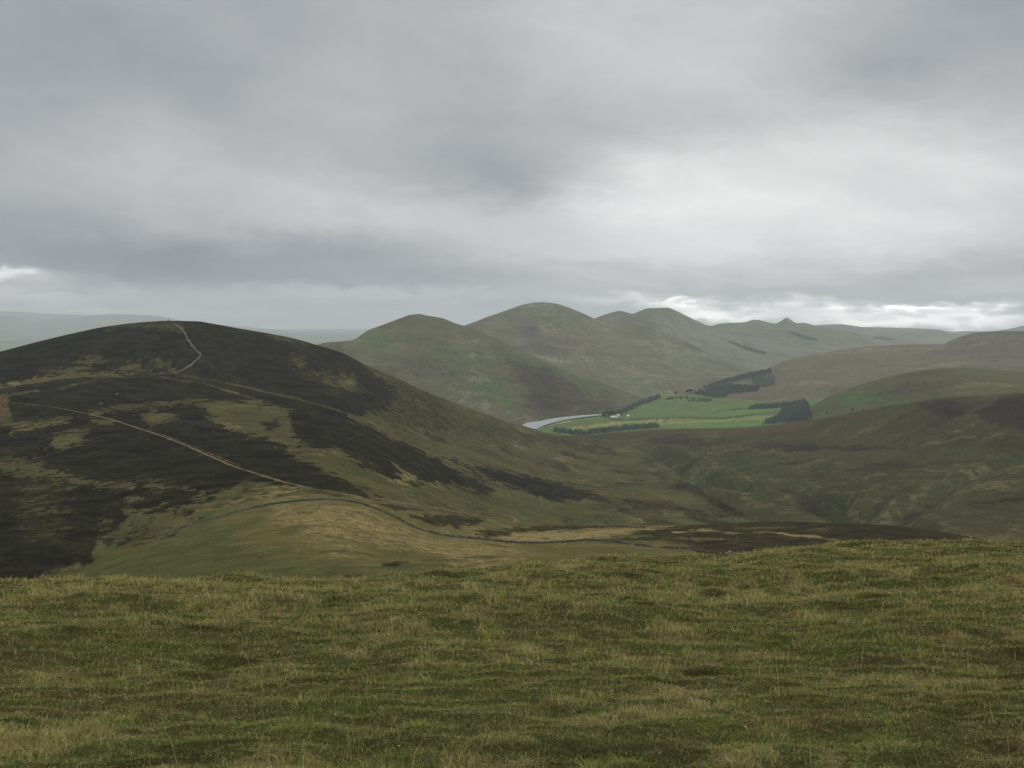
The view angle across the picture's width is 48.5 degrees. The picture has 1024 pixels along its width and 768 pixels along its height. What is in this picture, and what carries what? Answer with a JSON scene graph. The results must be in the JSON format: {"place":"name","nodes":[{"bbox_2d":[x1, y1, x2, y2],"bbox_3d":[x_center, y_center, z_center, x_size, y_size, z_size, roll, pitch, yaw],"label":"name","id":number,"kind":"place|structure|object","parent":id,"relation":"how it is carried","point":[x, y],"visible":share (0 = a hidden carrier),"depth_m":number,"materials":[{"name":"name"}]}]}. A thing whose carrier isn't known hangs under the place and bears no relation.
{"place":"outdoors","nodes":[
{"label":"outdoors","id":0,"kind":"place"},
{"bbox_2d":[16,403,91,414],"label":"path","id":1,"kind":"structure","parent":0,"point":[60,408],"depth_m":942.38,"materials":[{"name":"brown soil"}]},
{"bbox_2d":[0,373,171,387],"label":"path","id":2,"kind":"structure","parent":0,"point":[93,375],"depth_m":1148.25,"materials":[{"name":"brown soil"}]},
{"bbox_2d":[0,314,359,337],"bbox_3d":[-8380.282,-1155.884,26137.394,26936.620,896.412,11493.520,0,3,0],"label":"hills","id":3,"kind":"structure","parent":0,"point":[13,327],"depth_m":23544.15,"materials":[{"name":"grey"}]},
{"bbox_2d":[0,311,369,333],"bbox_3d":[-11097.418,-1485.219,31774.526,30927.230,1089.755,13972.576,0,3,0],"label":"distant hills","id":4,"kind":"structure","parent":0,"point":[29,316],"depth_m":29777.28,"materials":[{"name":"grey"}]},
{"bbox_2d":[171,322,200,373],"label":"path","id":5,"kind":"structure","parent":0,"point":[191,344],"depth_m":1266.59,"materials":[{"name":"brown soil"}]},
{"bbox_2d":[162,434,239,465],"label":"path","id":6,"kind":"structure","parent":0,"point":[202,450],"depth_m":736.05,"materials":[{"name":"brown soil"}]},
{"bbox_2d":[93,415,362,497],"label":"path","id":7,"kind":"structure","parent":0,"point":[197,450],"depth_m":702.06,"materials":[{"name":"brown soil"}]},
{"bbox_2d":[0,321,761,580],"bbox_3d":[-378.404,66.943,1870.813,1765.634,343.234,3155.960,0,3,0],"label":"heather hill","id":8,"kind":"structure","parent":0,"point":[79,491],"depth_m":992.90,"materials":[{"name":"plant"}]},
{"bbox_2d":[0,395,2,420],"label":"scree","id":9,"kind":"structure","parent":8,"relation":"on","point":[1,412],"depth_m":949.74,"materials":[{"name":"brown stone"}]},
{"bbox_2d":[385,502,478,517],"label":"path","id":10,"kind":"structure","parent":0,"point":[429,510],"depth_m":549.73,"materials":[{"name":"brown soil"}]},
{"bbox_2d":[370,497,505,519],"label":"path","id":11,"kind":"structure","parent":0,"point":[436,508],"depth_m":701.20,"materials":[{"name":"brown soil"}]},
{"bbox_2d":[318,314,644,425],"bbox_3d":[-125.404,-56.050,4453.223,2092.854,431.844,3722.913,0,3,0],"label":"loch hill","id":12,"kind":"structure","parent":0,"point":[475,369],"depth_m":3329.87,"materials":[{"name":"green plant"}]},
{"bbox_2d":[0,330,986,351],"bbox_3d":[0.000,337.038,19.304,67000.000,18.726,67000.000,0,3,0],"label":"ground","id":13,"kind":"structure","parent":0,"point":[7,343],"depth_m":18626.32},
{"bbox_2d":[0,538,1023,767],"bbox_3d":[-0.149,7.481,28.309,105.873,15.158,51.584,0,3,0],"label":"grass","id":14,"kind":"structure","parent":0,"point":[206,691],"depth_m":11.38,"materials":[{"name":"green plant"}]},
{"bbox_2d":[0,0,1023,330],"label":"sky","id":15,"kind":"structure","parent":0,"point":[268,164],"materials":[{"name":"grey"}]},
{"bbox_2d":[70,494,978,580],"bbox_3d":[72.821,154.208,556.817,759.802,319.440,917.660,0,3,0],"label":"spur","id":16,"kind":"structure","parent":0,"point":[331,539],"depth_m":391.57,"materials":[{"name":"green plant"}]},
{"bbox_2d":[153,498,709,552],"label":"stone wall","id":17,"kind":"structure","parent":16,"relation":"on","point":[377,508],"depth_m":459.94,"materials":[{"name":"grey stone"}]},
{"bbox_2d":[523,414,601,428],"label":"water","id":18,"kind":"structure","parent":0,"point":[535,425],"depth_m":2856.77,"materials":[{"name":"grey liquid"}]},
{"bbox_2d":[464,302,753,398],"bbox_3d":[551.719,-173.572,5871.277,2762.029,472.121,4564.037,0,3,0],"label":"peak","id":19,"kind":"structure","parent":0,"point":[641,361],"depth_m":4510.61,"materials":[{"name":"green plant"}]},
{"bbox_2d":[522,394,823,435],"bbox_3d":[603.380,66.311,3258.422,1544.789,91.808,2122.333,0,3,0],"label":"pasture","id":20,"kind":"structure","parent":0,"point":[683,412],"depth_m":2974.66,"materials":[{"name":"green plant"}]},
{"bbox_2d":[749,398,805,408],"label":"conifer plantation","id":21,"kind":"object","parent":20,"relation":"on","point":[768,406],"visible":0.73,"depth_m":3136.56,"materials":[{"name":"green plant"}]},
{"bbox_2d":[761,399,811,424],"bbox_3d":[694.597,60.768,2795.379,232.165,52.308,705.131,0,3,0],"label":"conifer plantation","id":22,"kind":"object","parent":20,"relation":"on","point":[797,410],"visible":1,"depth_m":2689.61,"materials":[{"name":"green plant"}]},
{"bbox_2d":[595,308,919,370],"bbox_3d":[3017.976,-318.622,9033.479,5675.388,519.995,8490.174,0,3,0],"label":"peaks","id":23,"kind":"object","parent":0,"point":[778,342],"visible":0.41,"depth_m":6180.22,"materials":[{"name":"green plant"}]},
{"bbox_2d":[729,341,766,353],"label":"plantation","id":24,"kind":"object","parent":23,"relation":"on","point":[747,348],"visible":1,"depth_m":5978.96,"materials":[{"name":"green plant"}]},
{"bbox_2d":[789,332,817,340],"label":"plantation","id":25,"kind":"object","parent":23,"relation":"on","point":[800,335],"visible":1,"depth_m":6705.83,"materials":[{"name":"green plant"}]},
{"bbox_2d":[873,336,893,339],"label":"plantation","id":26,"kind":"object","parent":23,"relation":"on","point":[882,338],"visible":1,"depth_m":7732.82,"materials":[{"name":"green plant"}]},
{"bbox_2d":[571,393,1023,542],"bbox_3d":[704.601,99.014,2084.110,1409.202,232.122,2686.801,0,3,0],"label":"burn moor","id":27,"kind":"structure","parent":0,"point":[954,465],"depth_m":1443.70,"materials":[{"name":"green plant"}]},
{"bbox_2d":[808,407,879,420],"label":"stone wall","id":28,"kind":"structure","parent":27,"relation":"on","point":[844,413],"depth_m":2019.62,"materials":[{"name":"grey stone"}]},
{"bbox_2d":[681,331,1023,400],"bbox_3d":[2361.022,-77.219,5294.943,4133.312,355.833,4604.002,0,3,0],"label":"brown moor","id":29,"kind":"structure","parent":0,"point":[821,375],"depth_m":4029.55,"materials":[{"name":"plant"}]},
{"bbox_2d":[693,383,759,397],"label":"conifer plantation","id":30,"kind":"object","parent":29,"relation":"on","point":[722,390],"visible":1,"depth_m":3745.43,"materials":[{"name":"green plant"}]},
{"bbox_2d":[703,368,771,387],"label":"conifer plantation","id":31,"kind":"object","parent":29,"relation":"on","point":[757,373],"visible":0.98,"depth_m":4095.73,"materials":[{"name":"green plant"}]},
{"bbox_2d":[751,374,775,385],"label":"conifer plantation","id":32,"kind":"object","parent":29,"relation":"on","point":[763,380],"visible":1,"depth_m":3918.61,"materials":[{"name":"green plant"}]},
{"bbox_2d":[785,368,1023,422],"bbox_3d":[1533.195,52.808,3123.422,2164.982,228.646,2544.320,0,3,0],"label":"side hill","id":33,"kind":"structure","parent":0,"point":[917,386],"depth_m":2477.66,"materials":[{"name":"green plant"}]},
{"bbox_2d":[815,324,1023,343],"bbox_3d":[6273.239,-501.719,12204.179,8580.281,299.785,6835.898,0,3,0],"label":"western hills","id":34,"kind":"structure","parent":0,"point":[925,336],"depth_m":11456.84,"materials":[{"name":"green plant"}]}
]}

